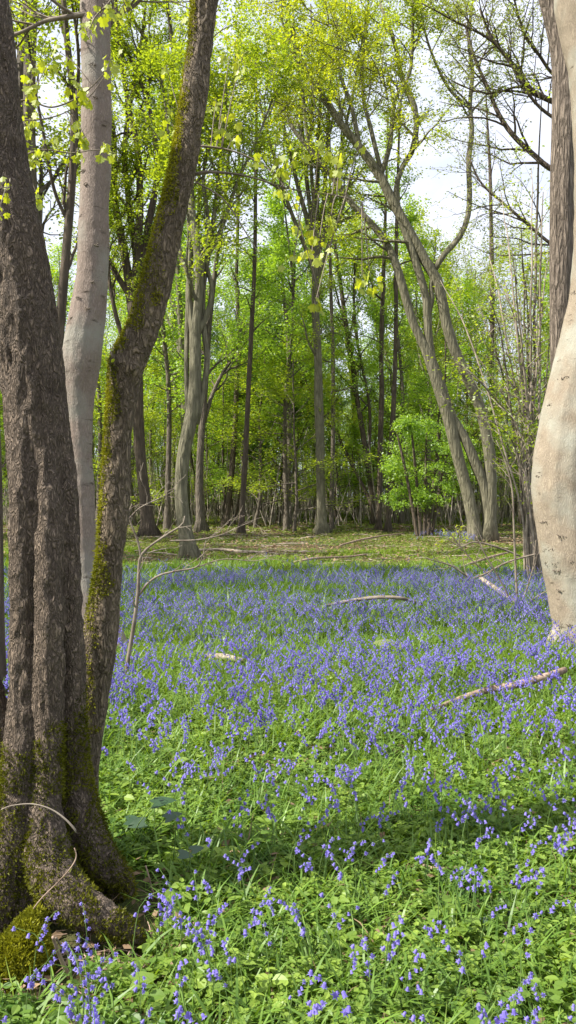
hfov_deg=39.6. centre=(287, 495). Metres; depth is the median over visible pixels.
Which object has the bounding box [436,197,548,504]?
budding tree
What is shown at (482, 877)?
bluebell
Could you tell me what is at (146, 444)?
understorey tree
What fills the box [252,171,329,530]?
slender tree
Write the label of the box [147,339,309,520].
understorey tree
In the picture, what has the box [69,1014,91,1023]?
wood chunk
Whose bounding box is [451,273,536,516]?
budding tree
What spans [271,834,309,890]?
bluebell
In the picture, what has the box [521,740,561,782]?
bluebell
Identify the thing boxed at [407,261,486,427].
budding tree
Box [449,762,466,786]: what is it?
bluebell
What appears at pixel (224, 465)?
understorey tree
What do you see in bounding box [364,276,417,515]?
slender tree
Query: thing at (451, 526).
twig litter
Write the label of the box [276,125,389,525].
slender tree
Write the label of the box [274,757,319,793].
bluebell
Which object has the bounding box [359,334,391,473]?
slender tree
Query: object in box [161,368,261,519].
understorey tree
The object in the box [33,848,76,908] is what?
dead twig
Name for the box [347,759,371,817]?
bluebell
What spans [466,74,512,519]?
dead topped tree
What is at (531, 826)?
bluebell
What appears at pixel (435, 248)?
leaning tree
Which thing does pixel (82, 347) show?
sycamore tree
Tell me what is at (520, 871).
bluebell
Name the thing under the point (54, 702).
coppiced tree
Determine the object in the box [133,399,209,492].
understorey tree
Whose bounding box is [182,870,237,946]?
bluebell
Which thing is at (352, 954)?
bluebell
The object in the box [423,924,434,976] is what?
bluebell
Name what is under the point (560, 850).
bluebell
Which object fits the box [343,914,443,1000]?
bluebell
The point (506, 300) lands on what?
budding tree
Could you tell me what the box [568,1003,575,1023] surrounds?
bluebell
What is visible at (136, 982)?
bluebell
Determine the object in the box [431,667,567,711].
fallen branch
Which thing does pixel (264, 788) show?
bluebell
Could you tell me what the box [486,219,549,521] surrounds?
budding tree
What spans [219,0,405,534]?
hornbeam tree
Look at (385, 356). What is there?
leaning tree
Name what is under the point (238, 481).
understorey tree
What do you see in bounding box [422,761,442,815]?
bluebell
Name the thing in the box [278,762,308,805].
bluebell
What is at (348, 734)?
bluebell
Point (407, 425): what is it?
field maple bush
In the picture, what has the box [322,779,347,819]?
bluebell
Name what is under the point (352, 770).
bluebell
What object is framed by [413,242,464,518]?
slender tree
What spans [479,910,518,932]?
broad leaved plant
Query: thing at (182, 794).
bluebell
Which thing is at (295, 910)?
bluebell
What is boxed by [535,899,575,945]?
bluebell
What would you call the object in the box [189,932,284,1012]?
bluebell
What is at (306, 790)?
bluebell
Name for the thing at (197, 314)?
hornbeam tree
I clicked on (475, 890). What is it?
bluebell
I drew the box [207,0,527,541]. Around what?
beech tree
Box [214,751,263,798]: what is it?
bluebell
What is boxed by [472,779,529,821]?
bluebell
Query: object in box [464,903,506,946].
bluebell
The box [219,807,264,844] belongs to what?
bluebell
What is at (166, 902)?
bluebell
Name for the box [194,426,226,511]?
understorey tree
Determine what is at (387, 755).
bluebell
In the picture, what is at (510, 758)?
bluebell
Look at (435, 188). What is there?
sky
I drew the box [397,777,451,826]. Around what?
bluebell
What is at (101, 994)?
bluebell
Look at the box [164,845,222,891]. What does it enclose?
broad leaved plant
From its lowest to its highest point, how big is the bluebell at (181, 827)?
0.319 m
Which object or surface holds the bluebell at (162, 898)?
on the leafy ground cover at (160, 997)
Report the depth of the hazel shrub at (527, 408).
14.84 m
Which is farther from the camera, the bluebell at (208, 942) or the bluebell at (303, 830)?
the bluebell at (303, 830)
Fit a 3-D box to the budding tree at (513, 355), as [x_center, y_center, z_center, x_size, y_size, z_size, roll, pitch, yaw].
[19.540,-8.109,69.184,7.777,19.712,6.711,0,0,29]
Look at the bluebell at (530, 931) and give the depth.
2.38 m
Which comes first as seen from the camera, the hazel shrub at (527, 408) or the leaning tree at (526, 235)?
the hazel shrub at (527, 408)
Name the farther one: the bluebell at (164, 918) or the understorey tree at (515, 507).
the understorey tree at (515, 507)
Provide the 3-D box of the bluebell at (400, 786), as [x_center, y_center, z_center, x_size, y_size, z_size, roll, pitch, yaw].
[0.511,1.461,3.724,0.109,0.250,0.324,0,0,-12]
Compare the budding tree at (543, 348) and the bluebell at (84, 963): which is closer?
the bluebell at (84, 963)
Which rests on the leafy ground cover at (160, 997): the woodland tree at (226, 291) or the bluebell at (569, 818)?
the bluebell at (569, 818)
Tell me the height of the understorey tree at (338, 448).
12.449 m
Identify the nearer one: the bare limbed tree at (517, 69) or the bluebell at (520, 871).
the bluebell at (520, 871)
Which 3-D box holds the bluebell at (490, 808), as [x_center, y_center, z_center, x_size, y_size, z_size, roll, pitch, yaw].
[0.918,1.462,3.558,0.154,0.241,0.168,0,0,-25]
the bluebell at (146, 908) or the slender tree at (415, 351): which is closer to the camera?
the bluebell at (146, 908)
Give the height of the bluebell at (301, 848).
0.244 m
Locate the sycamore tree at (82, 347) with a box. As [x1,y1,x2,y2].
[10,0,219,648]
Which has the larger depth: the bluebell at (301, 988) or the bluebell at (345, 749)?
the bluebell at (345, 749)
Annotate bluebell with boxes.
[0,945,71,1020]
[0,974,44,1021]
[0,1006,22,1023]
[1,926,80,1011]
[3,529,575,1023]
[24,975,101,1023]
[25,964,64,1020]
[29,952,134,1023]
[32,911,86,1003]
[50,985,114,1023]
[55,932,129,991]
[61,942,146,1022]
[64,946,108,1008]
[67,982,112,1023]
[72,1013,88,1023]
[75,946,155,1023]
[79,902,133,981]
[87,988,122,1023]
[91,973,151,1023]
[92,1016,106,1023]
[93,888,177,970]
[99,745,127,774]
[121,760,162,794]
[123,780,165,831]
[126,736,167,775]
[130,905,171,973]
[130,961,181,1023]
[140,1007,152,1023]
[141,816,204,876]
[144,735,163,777]
[144,886,195,941]
[145,893,191,959]
[146,893,192,970]
[147,748,185,782]
[153,769,193,823]
[154,770,209,839]
[155,868,208,935]
[158,731,177,773]
[158,924,264,994]
[163,836,230,895]
[163,899,204,1004]
[167,810,229,890]
[169,761,193,804]
[169,947,231,982]
[170,940,225,1023]
[170,968,232,1020]
[173,976,187,1023]
[174,772,224,804]
[174,784,206,834]
[174,902,227,1009]
[175,958,192,1023]
[177,915,263,967]
[178,769,211,799]
[179,1012,206,1023]
[180,761,207,822]
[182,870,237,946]
[182,879,219,931]
[183,761,217,787]
[186,922,245,1003]
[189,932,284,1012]
[191,759,209,790]
[193,745,217,788]
[193,899,274,978]
[205,960,266,1023]
[206,745,233,789]
[207,760,217,785]
[209,755,219,808]
[210,740,243,785]
[210,919,259,994]
[211,865,251,915]
[212,842,271,902]
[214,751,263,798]
[215,937,240,1008]
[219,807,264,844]
[221,765,238,783]
[221,817,267,873]
[222,789,258,858]
[223,854,284,929]
[229,810,266,860]
[241,757,261,812]
[243,794,287,865]
[247,763,294,819]
[247,773,276,815]
[251,768,262,807]
[256,767,282,819]
[256,800,281,861]
[259,886,274,954]
[259,911,317,1000]
[260,742,289,781]
[267,764,309,816]
[271,781,295,823]
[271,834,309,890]
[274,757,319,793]
[277,755,300,789]
[277,821,326,888]
[277,836,340,896]
[277,898,334,986]
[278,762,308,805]
[279,773,318,809]
[282,757,329,791]
[286,822,325,879]
[286,862,310,896]
[288,976,328,1023]
[290,907,319,1004]
[291,850,338,907]
[294,802,311,858]
[295,780,321,821]
[296,774,319,820]
[297,795,324,830]
[299,792,321,822]
[300,748,346,806]
[305,777,338,828]
[306,1000,325,1023]
[307,745,325,774]
[307,906,358,988]
[311,765,346,811]
[311,802,341,866]
[315,764,352,803]
[320,729,358,785]
[320,892,384,991]
[321,765,347,810]
[321,775,353,818]
[321,797,351,827]
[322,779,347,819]
[323,789,370,859]
[327,767,371,809]
[328,853,365,933]
[329,847,371,889]
[330,815,376,860]
[334,839,365,895]
[335,936,374,1021]
[340,771,393,833]
[340,810,409,859]
[341,764,350,807]
[342,937,367,1023]
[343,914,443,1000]
[345,765,366,806]
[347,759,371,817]
[350,930,426,1006]
[357,871,406,936]
[357,929,405,1000]
[358,838,384,891]
[363,851,407,919]
[364,735,380,770]
[365,767,413,816]
[365,967,435,1014]
[373,815,398,854]
[376,983,423,1023]
[377,802,400,856]
[383,744,388,767]
[385,948,439,1006]
[390,781,406,832]
[390,788,408,841]
[395,756,416,793]
[396,736,431,771]
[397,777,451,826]
[399,855,424,890]
[401,1011,432,1023]
[402,745,408,774]
[402,924,438,957]
[406,763,434,808]
[407,838,455,935]
[409,778,435,821]
[412,841,440,891]
[417,774,453,830]
[418,869,469,919]
[419,919,464,960]
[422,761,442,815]
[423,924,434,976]
[426,752,455,788]
[427,787,466,832]
[428,806,500,860]
[428,817,444,858]
[429,865,462,916]
[433,793,444,835]
[434,994,523,1023]
[436,867,486,943]
[440,764,461,782]
[440,834,489,877]
[440,939,520,1023]
[441,783,495,837]
[442,742,459,776]
[442,753,463,797]
[442,808,471,846]
[447,793,479,850]
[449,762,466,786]
[449,768,491,804]
[453,791,489,843]
[454,764,508,798]
[457,795,493,856]
[457,798,481,875]
[457,868,491,939]
[458,818,504,884]
[463,765,511,833]
[463,864,513,931]
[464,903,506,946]
[464,921,541,973]
[466,792,492,842]
[468,941,514,1002]
[470,744,484,777]
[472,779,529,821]
[475,807,519,848]
[476,871,513,925]
[476,1001,490,1023]
[479,794,523,835]
[480,794,510,839]
[482,793,523,834]
[482,826,500,862]
[482,859,535,926]
[484,755,517,788]
[484,875,527,914]
[484,899,575,951]
[485,831,522,872]
[485,913,549,1023]
[488,840,546,887]
[492,815,551,856]
[495,766,537,805]
[503,759,546,807]
[507,751,561,800]
[507,866,571,941]
[508,805,554,863]
[508,976,545,1021]
[511,971,533,1023]
[513,797,574,852]
[516,756,565,801]
[517,824,575,886]
[518,809,556,864]
[520,871,551,932]
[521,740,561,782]
[524,1005,540,1023]
[530,781,566,836]
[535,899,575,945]
[539,801,566,837]
[545,951,575,993]
[546,774,575,814]
[546,784,564,816]
[548,773,575,807]
[550,846,574,884]
[551,819,575,870]
[553,772,569,805]
[555,830,572,898]
[557,739,570,792]
[563,811,575,833]
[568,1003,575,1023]
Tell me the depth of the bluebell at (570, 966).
2.55 m
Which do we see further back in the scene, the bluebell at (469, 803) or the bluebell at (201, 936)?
the bluebell at (469, 803)
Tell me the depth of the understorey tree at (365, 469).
71.56 m
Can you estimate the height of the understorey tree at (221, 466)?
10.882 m
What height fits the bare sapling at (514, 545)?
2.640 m
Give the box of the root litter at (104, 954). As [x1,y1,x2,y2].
[4,889,350,1016]
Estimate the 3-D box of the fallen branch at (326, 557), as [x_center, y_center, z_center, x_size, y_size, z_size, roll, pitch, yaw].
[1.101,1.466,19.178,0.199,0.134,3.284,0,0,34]
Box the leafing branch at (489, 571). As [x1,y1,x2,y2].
[412,504,535,585]
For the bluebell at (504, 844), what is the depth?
3.26 m
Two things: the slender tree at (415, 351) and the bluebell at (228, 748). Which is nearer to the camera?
the bluebell at (228, 748)
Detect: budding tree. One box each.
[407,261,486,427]
[411,218,522,463]
[415,220,508,473]
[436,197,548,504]
[437,195,544,516]
[443,271,516,424]
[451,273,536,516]
[481,295,544,438]
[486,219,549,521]
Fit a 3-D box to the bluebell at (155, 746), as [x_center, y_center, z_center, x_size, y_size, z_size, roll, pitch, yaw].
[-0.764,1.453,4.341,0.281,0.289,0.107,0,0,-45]
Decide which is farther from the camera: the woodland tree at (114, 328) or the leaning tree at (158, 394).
the leaning tree at (158, 394)
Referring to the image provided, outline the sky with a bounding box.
[6,0,551,496]
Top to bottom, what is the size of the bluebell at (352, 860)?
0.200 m
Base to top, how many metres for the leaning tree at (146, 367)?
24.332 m
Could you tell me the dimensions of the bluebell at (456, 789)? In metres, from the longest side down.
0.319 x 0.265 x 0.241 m
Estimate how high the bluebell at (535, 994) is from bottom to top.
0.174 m
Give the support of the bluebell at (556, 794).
on the ground at (71, 936)
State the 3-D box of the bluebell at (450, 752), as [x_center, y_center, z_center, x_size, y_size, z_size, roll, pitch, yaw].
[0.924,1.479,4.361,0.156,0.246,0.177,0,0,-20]
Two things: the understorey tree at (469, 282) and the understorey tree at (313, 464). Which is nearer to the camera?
the understorey tree at (469, 282)
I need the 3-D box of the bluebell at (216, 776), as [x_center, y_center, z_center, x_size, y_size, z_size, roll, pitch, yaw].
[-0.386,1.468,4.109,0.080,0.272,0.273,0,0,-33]
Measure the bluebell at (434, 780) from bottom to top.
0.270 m
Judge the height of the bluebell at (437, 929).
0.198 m
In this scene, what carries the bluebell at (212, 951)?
on the leafy ground cover at (160, 997)
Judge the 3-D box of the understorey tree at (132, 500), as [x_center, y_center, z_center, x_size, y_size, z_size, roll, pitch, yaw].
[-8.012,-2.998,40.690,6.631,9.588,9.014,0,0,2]
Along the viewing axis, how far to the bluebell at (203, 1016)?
2.03 m
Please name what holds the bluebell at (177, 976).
on the leafy ground cover at (160, 997)
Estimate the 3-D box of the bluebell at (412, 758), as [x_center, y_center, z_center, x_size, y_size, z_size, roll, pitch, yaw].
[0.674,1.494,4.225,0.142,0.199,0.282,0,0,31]
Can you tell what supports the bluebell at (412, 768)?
on the leafy ground cover at (160, 997)
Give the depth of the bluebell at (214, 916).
2.58 m
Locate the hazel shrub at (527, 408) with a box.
[426,74,551,577]
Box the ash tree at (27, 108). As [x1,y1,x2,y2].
[9,0,116,308]
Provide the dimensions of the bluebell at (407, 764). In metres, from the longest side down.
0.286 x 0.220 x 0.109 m
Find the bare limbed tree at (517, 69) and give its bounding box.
[399,0,573,285]
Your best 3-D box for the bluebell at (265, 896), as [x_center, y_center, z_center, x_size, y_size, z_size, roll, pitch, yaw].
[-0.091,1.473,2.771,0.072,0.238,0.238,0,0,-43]
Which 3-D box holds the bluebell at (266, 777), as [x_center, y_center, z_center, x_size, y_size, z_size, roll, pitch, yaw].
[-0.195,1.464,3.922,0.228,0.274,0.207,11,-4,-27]
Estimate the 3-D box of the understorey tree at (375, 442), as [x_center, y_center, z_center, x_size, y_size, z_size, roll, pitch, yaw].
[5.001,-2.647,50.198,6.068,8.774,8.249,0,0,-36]
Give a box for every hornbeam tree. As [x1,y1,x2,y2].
[45,0,229,536]
[111,0,313,559]
[160,2,282,532]
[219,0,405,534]
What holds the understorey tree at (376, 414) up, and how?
on the ground at (71, 936)
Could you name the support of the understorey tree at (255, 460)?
on the ground at (71, 936)
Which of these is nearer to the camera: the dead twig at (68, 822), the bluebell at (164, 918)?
the bluebell at (164, 918)
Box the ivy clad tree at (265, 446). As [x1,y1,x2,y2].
[217,220,348,523]
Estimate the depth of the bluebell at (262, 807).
3.48 m
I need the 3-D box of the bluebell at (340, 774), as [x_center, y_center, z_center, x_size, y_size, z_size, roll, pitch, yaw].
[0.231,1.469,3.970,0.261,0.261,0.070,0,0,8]
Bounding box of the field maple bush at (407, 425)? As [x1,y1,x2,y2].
[375,407,483,537]
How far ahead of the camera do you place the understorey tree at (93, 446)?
52.88 m
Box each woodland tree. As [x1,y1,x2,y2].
[47,236,104,371]
[93,317,115,443]
[99,296,175,514]
[109,83,233,523]
[146,279,233,515]
[208,224,307,515]
[247,201,359,510]
[391,258,487,511]
[392,274,488,514]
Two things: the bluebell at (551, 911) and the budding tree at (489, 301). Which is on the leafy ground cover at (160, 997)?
the bluebell at (551, 911)
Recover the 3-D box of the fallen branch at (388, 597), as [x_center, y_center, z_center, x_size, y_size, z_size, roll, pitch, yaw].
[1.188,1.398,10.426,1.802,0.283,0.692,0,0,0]
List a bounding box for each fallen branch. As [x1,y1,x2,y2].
[51,936,69,978]
[55,937,77,963]
[199,548,265,552]
[293,554,366,561]
[312,595,435,607]
[339,533,404,545]
[421,863,456,869]
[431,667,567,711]
[461,552,508,567]
[479,577,514,601]
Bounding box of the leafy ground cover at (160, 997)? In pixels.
[0,557,575,1023]
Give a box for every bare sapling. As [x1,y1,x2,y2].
[123,465,287,674]
[463,419,547,604]
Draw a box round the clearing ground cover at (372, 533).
[3,510,525,567]
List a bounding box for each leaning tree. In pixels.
[3,240,76,480]
[71,265,176,489]
[102,211,258,514]
[136,334,178,510]
[213,258,300,511]
[239,191,393,519]
[325,172,444,521]
[365,193,524,522]
[477,216,549,423]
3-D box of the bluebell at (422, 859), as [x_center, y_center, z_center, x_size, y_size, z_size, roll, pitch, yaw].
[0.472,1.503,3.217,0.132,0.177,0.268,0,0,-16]
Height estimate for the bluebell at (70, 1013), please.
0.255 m
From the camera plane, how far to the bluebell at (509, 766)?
3.74 m
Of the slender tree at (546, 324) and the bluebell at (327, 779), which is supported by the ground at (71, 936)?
the slender tree at (546, 324)
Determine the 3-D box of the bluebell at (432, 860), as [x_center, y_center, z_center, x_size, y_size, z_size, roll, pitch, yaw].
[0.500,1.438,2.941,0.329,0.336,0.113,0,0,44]
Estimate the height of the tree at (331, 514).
21.047 m
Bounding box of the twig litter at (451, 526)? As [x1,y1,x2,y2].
[3,525,522,565]
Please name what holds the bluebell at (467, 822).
on the ground at (71, 936)
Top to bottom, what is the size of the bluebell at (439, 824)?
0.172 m
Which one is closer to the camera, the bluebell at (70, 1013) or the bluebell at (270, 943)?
the bluebell at (70, 1013)
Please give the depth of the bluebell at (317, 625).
7.42 m
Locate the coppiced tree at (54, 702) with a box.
[0,0,382,994]
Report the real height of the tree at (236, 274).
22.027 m
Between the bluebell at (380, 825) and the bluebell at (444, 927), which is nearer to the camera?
the bluebell at (444, 927)
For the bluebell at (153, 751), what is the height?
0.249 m
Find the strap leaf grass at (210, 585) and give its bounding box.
[0,551,575,1023]
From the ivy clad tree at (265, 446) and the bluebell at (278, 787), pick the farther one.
the ivy clad tree at (265, 446)
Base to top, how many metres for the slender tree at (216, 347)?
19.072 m
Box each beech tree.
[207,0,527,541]
[531,0,575,649]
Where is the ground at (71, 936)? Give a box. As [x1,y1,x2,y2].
[3,498,575,1023]
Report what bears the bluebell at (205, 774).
on the leafy ground cover at (160, 997)
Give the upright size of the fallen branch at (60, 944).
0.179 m
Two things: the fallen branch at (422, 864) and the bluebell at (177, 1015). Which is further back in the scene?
the fallen branch at (422, 864)
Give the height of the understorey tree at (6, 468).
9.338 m
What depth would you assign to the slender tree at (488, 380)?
78.17 m
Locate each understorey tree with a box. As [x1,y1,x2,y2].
[0,391,8,507]
[0,396,8,506]
[0,405,7,519]
[1,366,135,482]
[92,342,197,526]
[92,395,151,507]
[93,387,135,477]
[93,395,104,482]
[95,390,225,516]
[95,401,158,491]
[131,419,163,495]
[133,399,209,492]
[146,390,192,482]
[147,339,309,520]
[151,364,270,509]
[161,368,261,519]
[174,320,297,524]
[176,334,366,527]
[189,367,235,515]
[192,387,236,513]
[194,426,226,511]
[195,367,279,516]
[208,432,239,510]
[210,347,307,509]
[211,400,258,513]
[212,336,385,532]
[247,425,301,515]
[266,356,367,518]
[276,419,353,515]
[277,352,386,522]
[298,395,374,516]
[302,368,374,494]
[303,351,420,519]
[312,392,424,504]
[325,406,368,505]
[329,349,440,523]
[341,410,395,513]
[342,411,396,498]
[352,256,515,522]
[371,399,433,512]
[376,382,458,501]
[384,368,519,520]
[407,363,508,505]
[419,416,473,501]
[437,394,503,506]
[449,420,510,508]
[453,353,544,505]
[461,369,549,518]
[481,385,542,514]
[490,362,549,523]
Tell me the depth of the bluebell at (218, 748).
4.38 m
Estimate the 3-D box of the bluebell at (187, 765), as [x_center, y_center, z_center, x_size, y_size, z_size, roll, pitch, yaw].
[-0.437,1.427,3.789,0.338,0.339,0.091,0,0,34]
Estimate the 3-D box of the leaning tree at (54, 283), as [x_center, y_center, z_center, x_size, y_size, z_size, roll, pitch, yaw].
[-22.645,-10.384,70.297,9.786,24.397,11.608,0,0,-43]
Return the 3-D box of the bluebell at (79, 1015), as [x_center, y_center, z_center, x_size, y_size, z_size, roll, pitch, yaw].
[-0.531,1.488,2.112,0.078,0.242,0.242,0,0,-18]
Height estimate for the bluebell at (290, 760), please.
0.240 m
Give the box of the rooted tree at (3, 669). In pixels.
[0,429,8,693]
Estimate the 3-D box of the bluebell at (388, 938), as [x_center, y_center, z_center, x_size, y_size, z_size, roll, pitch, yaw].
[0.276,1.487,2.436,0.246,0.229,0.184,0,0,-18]
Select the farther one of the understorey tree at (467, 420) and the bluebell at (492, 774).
the understorey tree at (467, 420)
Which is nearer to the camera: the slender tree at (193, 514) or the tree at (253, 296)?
the tree at (253, 296)
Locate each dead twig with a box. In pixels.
[1,803,76,832]
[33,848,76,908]
[145,865,153,900]
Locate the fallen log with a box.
[206,653,245,662]
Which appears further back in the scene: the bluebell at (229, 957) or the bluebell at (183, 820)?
the bluebell at (183, 820)
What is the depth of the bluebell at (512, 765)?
4.12 m
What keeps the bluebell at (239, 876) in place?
on the leafy ground cover at (160, 997)
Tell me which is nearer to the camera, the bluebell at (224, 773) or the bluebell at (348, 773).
the bluebell at (348, 773)
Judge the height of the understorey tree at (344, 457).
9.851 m
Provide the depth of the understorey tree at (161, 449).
76.59 m
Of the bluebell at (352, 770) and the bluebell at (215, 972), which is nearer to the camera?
the bluebell at (215, 972)
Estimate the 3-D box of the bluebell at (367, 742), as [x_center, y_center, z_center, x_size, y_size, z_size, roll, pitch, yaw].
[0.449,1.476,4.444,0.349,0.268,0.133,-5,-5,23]
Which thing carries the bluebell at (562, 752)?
on the leafy ground cover at (160, 997)
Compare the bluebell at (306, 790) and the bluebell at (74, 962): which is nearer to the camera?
the bluebell at (74, 962)
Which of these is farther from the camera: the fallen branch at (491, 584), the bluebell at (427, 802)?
the fallen branch at (491, 584)
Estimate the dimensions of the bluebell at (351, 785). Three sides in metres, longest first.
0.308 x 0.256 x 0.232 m
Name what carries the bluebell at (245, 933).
on the ground at (71, 936)
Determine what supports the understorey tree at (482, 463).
on the ground at (71, 936)
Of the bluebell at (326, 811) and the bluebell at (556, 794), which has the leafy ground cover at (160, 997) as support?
the bluebell at (326, 811)
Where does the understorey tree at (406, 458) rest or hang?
on the ground at (71, 936)
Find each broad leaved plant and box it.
[90,971,159,1006]
[124,796,181,847]
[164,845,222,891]
[306,987,392,1022]
[373,639,403,649]
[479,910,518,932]
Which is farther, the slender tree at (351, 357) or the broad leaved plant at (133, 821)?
the slender tree at (351, 357)
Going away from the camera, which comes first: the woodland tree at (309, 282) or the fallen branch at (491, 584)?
the fallen branch at (491, 584)
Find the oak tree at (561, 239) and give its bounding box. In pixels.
[538,0,573,611]
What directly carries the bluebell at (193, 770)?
on the leafy ground cover at (160, 997)
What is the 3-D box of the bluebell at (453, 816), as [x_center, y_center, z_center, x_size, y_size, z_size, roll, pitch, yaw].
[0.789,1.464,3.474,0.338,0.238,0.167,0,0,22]
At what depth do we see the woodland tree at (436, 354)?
70.58 m
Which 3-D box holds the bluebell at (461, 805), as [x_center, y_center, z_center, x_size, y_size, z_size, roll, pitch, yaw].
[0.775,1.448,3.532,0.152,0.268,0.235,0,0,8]
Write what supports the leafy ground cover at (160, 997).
on the ground at (71, 936)
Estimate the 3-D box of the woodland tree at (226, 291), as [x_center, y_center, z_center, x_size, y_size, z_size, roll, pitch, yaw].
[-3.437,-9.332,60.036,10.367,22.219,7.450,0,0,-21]
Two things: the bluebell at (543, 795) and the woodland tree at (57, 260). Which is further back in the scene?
the woodland tree at (57, 260)
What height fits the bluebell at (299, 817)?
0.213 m
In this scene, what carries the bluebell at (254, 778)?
on the leafy ground cover at (160, 997)
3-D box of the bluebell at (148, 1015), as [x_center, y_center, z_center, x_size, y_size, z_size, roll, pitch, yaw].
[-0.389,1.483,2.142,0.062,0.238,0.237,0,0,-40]
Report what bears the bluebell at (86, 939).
on the leafy ground cover at (160, 997)
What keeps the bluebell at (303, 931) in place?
on the leafy ground cover at (160, 997)
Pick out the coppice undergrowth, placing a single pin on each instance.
(269, 517)
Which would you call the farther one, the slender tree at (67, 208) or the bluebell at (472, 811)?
the slender tree at (67, 208)
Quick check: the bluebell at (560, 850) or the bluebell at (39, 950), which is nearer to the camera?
the bluebell at (39, 950)
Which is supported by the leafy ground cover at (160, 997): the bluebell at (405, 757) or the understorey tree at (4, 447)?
the bluebell at (405, 757)
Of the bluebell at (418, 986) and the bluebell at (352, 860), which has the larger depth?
the bluebell at (352, 860)
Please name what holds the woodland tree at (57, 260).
on the ground at (71, 936)
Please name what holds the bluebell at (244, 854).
on the ground at (71, 936)
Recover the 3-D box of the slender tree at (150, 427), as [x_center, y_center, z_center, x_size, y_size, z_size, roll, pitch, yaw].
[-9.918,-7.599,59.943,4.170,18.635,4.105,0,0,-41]
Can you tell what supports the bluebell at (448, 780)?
on the leafy ground cover at (160, 997)
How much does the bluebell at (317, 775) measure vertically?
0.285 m
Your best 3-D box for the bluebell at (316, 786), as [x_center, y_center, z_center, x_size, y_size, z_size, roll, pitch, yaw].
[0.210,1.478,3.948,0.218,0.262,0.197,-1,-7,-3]
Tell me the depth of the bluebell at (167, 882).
2.89 m
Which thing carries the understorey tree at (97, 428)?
on the ground at (71, 936)
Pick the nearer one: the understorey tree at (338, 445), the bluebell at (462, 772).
the bluebell at (462, 772)
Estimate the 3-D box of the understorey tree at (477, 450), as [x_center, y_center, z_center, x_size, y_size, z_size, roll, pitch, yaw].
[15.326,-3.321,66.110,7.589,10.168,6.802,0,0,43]
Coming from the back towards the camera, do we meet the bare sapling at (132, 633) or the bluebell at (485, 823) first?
the bare sapling at (132, 633)
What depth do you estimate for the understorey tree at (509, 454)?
39.55 m
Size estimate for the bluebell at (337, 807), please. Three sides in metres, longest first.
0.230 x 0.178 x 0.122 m
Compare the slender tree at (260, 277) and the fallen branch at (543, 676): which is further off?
the slender tree at (260, 277)
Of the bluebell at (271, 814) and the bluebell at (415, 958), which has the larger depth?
the bluebell at (271, 814)
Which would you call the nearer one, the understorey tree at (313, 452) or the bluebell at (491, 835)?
the bluebell at (491, 835)
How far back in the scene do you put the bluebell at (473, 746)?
4.37 m
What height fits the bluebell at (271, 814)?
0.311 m
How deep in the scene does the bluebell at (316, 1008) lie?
2.10 m
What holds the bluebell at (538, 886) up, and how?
on the ground at (71, 936)
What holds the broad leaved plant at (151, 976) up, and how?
on the ground at (71, 936)
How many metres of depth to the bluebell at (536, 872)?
2.85 m
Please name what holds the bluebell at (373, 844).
on the leafy ground cover at (160, 997)
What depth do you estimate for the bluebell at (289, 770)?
4.39 m
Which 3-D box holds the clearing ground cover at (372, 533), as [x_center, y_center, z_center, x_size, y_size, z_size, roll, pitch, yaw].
[0.006,1.516,48.808,72.794,0.377,62.772,0,0,0]
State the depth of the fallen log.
7.55 m
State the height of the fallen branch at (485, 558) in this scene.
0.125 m
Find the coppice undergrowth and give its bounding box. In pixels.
[1,412,525,526]
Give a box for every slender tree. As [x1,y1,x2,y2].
[10,0,144,346]
[65,170,132,527]
[114,101,218,529]
[131,320,174,509]
[148,267,216,499]
[157,282,208,515]
[179,289,230,517]
[207,291,236,511]
[207,327,225,472]
[216,237,282,474]
[222,242,280,514]
[243,103,330,525]
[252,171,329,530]
[266,284,298,513]
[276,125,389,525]
[286,247,340,496]
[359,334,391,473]
[363,166,435,524]
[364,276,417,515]
[384,228,449,517]
[401,304,425,512]
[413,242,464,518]
[476,341,504,511]
[529,260,549,407]
[532,198,549,374]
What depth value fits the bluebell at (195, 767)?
4.23 m
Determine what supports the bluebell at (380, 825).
on the leafy ground cover at (160, 997)
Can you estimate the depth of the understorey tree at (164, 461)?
47.60 m
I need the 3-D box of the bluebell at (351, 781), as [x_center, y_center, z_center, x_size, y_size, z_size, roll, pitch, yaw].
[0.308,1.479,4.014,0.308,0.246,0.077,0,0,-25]
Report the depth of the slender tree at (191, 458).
49.40 m
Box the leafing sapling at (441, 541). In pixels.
[435,520,468,548]

